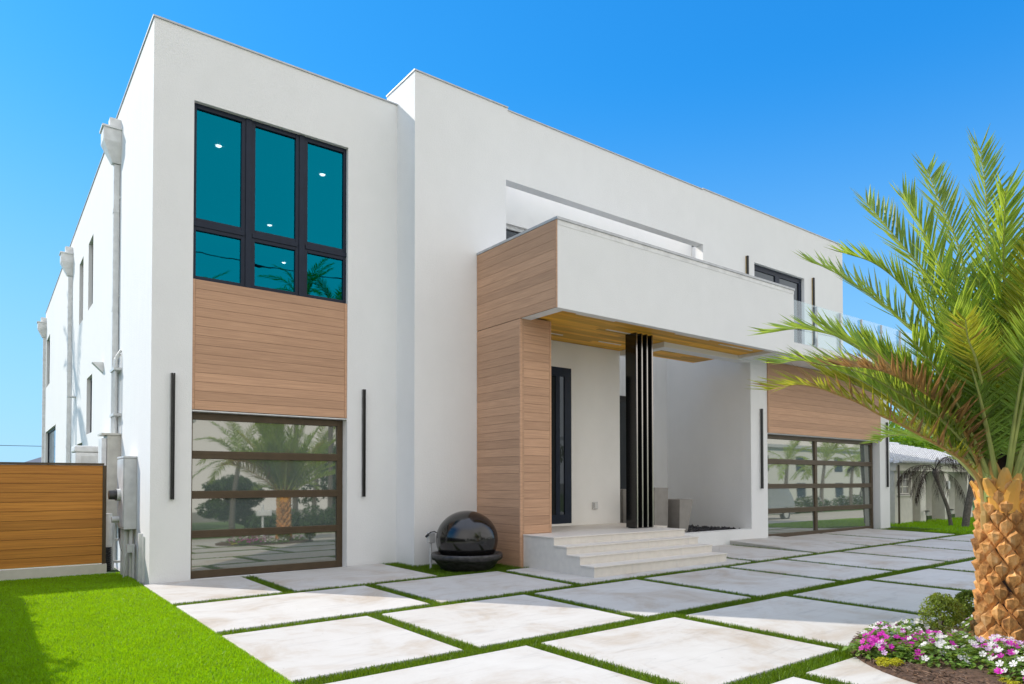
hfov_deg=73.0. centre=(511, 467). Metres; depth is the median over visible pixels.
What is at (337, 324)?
house
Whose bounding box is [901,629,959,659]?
impatiens plant
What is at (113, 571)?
side yard
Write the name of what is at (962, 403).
date palm
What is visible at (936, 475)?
dead palm
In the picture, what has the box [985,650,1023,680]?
impatiens plant
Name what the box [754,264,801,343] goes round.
sliding door
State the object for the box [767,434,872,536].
garage door
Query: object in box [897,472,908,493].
window
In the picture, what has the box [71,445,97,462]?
water heater
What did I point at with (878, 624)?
impatiens plant
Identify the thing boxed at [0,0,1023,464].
sky
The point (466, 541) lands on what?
ball fountain
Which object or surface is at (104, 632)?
lawn
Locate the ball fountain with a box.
[431,511,502,572]
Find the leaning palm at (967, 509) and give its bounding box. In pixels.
[916,440,974,526]
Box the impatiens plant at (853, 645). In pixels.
[842,637,896,661]
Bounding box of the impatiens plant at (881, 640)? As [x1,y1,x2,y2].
[855,634,916,659]
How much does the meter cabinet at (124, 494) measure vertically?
2.134 m
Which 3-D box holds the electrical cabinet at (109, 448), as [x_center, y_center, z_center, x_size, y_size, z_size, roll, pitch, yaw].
[-8.004,-0.629,13.698,0.425,3.402,0.592,1,-1,-37]
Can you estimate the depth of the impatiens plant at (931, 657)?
5.92 m
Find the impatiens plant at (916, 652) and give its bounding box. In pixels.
[886,641,934,661]
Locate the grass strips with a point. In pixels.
(802, 669)
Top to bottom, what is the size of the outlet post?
0.731 m
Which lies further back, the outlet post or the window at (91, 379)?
the window at (91, 379)
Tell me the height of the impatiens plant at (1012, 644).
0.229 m
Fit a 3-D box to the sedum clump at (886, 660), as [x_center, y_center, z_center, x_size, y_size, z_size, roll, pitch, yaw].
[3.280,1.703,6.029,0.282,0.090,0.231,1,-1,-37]
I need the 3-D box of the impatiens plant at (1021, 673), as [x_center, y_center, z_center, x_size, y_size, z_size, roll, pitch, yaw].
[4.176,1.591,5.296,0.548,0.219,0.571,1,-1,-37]
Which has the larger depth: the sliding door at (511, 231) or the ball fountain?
the sliding door at (511, 231)
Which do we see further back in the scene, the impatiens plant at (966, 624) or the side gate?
the side gate
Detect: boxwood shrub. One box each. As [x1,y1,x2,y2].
[917,592,966,633]
[954,589,974,621]
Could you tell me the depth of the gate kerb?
12.12 m
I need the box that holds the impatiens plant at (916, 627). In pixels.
[893,618,934,634]
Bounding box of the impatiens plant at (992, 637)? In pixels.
[978,634,1023,652]
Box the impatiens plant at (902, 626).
[886,624,929,642]
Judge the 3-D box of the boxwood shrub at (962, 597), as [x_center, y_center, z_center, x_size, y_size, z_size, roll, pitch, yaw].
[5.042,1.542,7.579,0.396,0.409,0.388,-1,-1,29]
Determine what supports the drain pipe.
attached to the house at (337, 324)
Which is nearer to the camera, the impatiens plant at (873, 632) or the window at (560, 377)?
the impatiens plant at (873, 632)
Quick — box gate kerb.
[0,563,106,580]
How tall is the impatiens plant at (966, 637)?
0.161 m
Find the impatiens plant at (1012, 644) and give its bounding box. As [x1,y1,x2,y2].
[968,638,1023,665]
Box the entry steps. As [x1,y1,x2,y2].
[523,523,726,577]
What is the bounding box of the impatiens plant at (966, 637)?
[934,629,975,646]
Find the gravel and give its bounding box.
[668,524,739,532]
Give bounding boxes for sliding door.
[506,224,524,238]
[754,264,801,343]
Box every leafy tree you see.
[889,407,897,441]
[889,410,941,450]
[890,418,938,449]
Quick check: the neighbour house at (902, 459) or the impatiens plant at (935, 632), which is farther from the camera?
the neighbour house at (902, 459)
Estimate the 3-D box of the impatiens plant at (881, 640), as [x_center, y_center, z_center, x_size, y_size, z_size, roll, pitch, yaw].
[3.452,1.624,6.337,0.580,0.206,0.597,1,-1,-37]
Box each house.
[17,457,40,464]
[37,14,916,584]
[889,442,972,523]
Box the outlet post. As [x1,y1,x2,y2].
[425,531,436,567]
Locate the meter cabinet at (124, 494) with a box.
[108,456,136,577]
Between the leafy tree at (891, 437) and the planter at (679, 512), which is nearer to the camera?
the planter at (679, 512)
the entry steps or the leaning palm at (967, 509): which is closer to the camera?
the entry steps
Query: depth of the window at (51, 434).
29.32 m
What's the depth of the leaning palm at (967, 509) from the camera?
22.42 m
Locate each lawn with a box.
[0,574,284,683]
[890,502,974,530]
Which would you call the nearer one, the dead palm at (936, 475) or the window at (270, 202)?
the window at (270, 202)
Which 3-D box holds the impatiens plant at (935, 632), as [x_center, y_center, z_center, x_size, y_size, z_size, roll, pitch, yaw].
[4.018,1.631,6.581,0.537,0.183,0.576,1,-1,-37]
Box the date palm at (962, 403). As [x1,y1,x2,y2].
[748,125,1023,643]
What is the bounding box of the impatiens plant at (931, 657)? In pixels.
[909,639,973,669]
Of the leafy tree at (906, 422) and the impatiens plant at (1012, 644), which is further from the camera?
the leafy tree at (906, 422)
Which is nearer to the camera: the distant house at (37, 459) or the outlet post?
the outlet post
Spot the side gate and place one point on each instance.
(52, 514)
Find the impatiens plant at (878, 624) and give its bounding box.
[864,621,911,632]
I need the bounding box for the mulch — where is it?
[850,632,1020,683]
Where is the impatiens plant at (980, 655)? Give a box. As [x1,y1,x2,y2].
[949,641,1022,671]
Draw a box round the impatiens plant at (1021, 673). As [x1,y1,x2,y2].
[1013,669,1023,681]
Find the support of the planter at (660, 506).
on the gravel bed
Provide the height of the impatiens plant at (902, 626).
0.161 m
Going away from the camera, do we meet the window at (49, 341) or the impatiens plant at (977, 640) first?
the impatiens plant at (977, 640)
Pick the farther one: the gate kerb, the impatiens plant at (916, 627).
the gate kerb
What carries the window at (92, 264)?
in the house at (337, 324)
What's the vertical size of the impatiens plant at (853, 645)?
0.186 m
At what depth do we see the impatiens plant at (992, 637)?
6.21 m
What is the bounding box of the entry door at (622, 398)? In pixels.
[620,396,625,488]
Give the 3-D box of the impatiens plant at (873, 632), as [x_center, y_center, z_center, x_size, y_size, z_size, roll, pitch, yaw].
[3.620,1.625,6.624,0.562,0.203,0.550,1,-1,-37]
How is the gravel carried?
on the gravel bed
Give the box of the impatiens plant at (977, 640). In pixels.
[932,631,999,657]
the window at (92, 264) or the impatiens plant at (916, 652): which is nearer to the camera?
the impatiens plant at (916, 652)
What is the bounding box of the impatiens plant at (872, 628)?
[859,625,905,640]
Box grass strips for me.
[173,527,975,683]
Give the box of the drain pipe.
[106,513,119,570]
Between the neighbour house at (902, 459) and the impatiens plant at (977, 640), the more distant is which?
the neighbour house at (902, 459)
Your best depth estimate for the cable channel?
11.61 m
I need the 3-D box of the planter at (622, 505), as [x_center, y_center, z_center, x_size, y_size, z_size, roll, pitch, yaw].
[2.841,1.077,17.736,0.500,1.050,0.500,1,-1,-37]
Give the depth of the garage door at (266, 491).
12.52 m
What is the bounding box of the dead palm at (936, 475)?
[896,456,970,525]
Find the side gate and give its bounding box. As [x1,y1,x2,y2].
[0,462,106,568]
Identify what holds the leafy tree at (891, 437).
on the neighbour lawn at (952, 515)
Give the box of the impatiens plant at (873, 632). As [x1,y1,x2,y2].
[860,625,918,646]
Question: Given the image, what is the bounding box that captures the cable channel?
[137,533,144,582]
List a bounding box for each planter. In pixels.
[620,489,625,522]
[654,487,667,527]
[668,499,692,532]
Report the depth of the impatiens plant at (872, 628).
6.89 m
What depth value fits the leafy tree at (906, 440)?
42.10 m
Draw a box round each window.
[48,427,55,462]
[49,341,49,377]
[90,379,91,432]
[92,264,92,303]
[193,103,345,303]
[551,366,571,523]
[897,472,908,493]
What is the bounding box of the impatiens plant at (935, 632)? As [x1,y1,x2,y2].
[912,630,963,647]
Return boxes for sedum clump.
[875,655,903,666]
[998,675,1021,683]
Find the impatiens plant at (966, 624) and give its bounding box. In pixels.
[960,615,972,631]
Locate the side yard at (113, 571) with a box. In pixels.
[0,563,119,573]
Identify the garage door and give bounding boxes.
[190,412,342,578]
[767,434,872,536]
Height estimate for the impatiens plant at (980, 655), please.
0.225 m
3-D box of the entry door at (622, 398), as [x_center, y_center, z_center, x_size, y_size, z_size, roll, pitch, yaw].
[3.174,-0.163,18.774,1.000,3.530,0.075,1,-1,-37]
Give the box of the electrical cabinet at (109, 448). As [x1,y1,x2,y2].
[98,350,121,515]

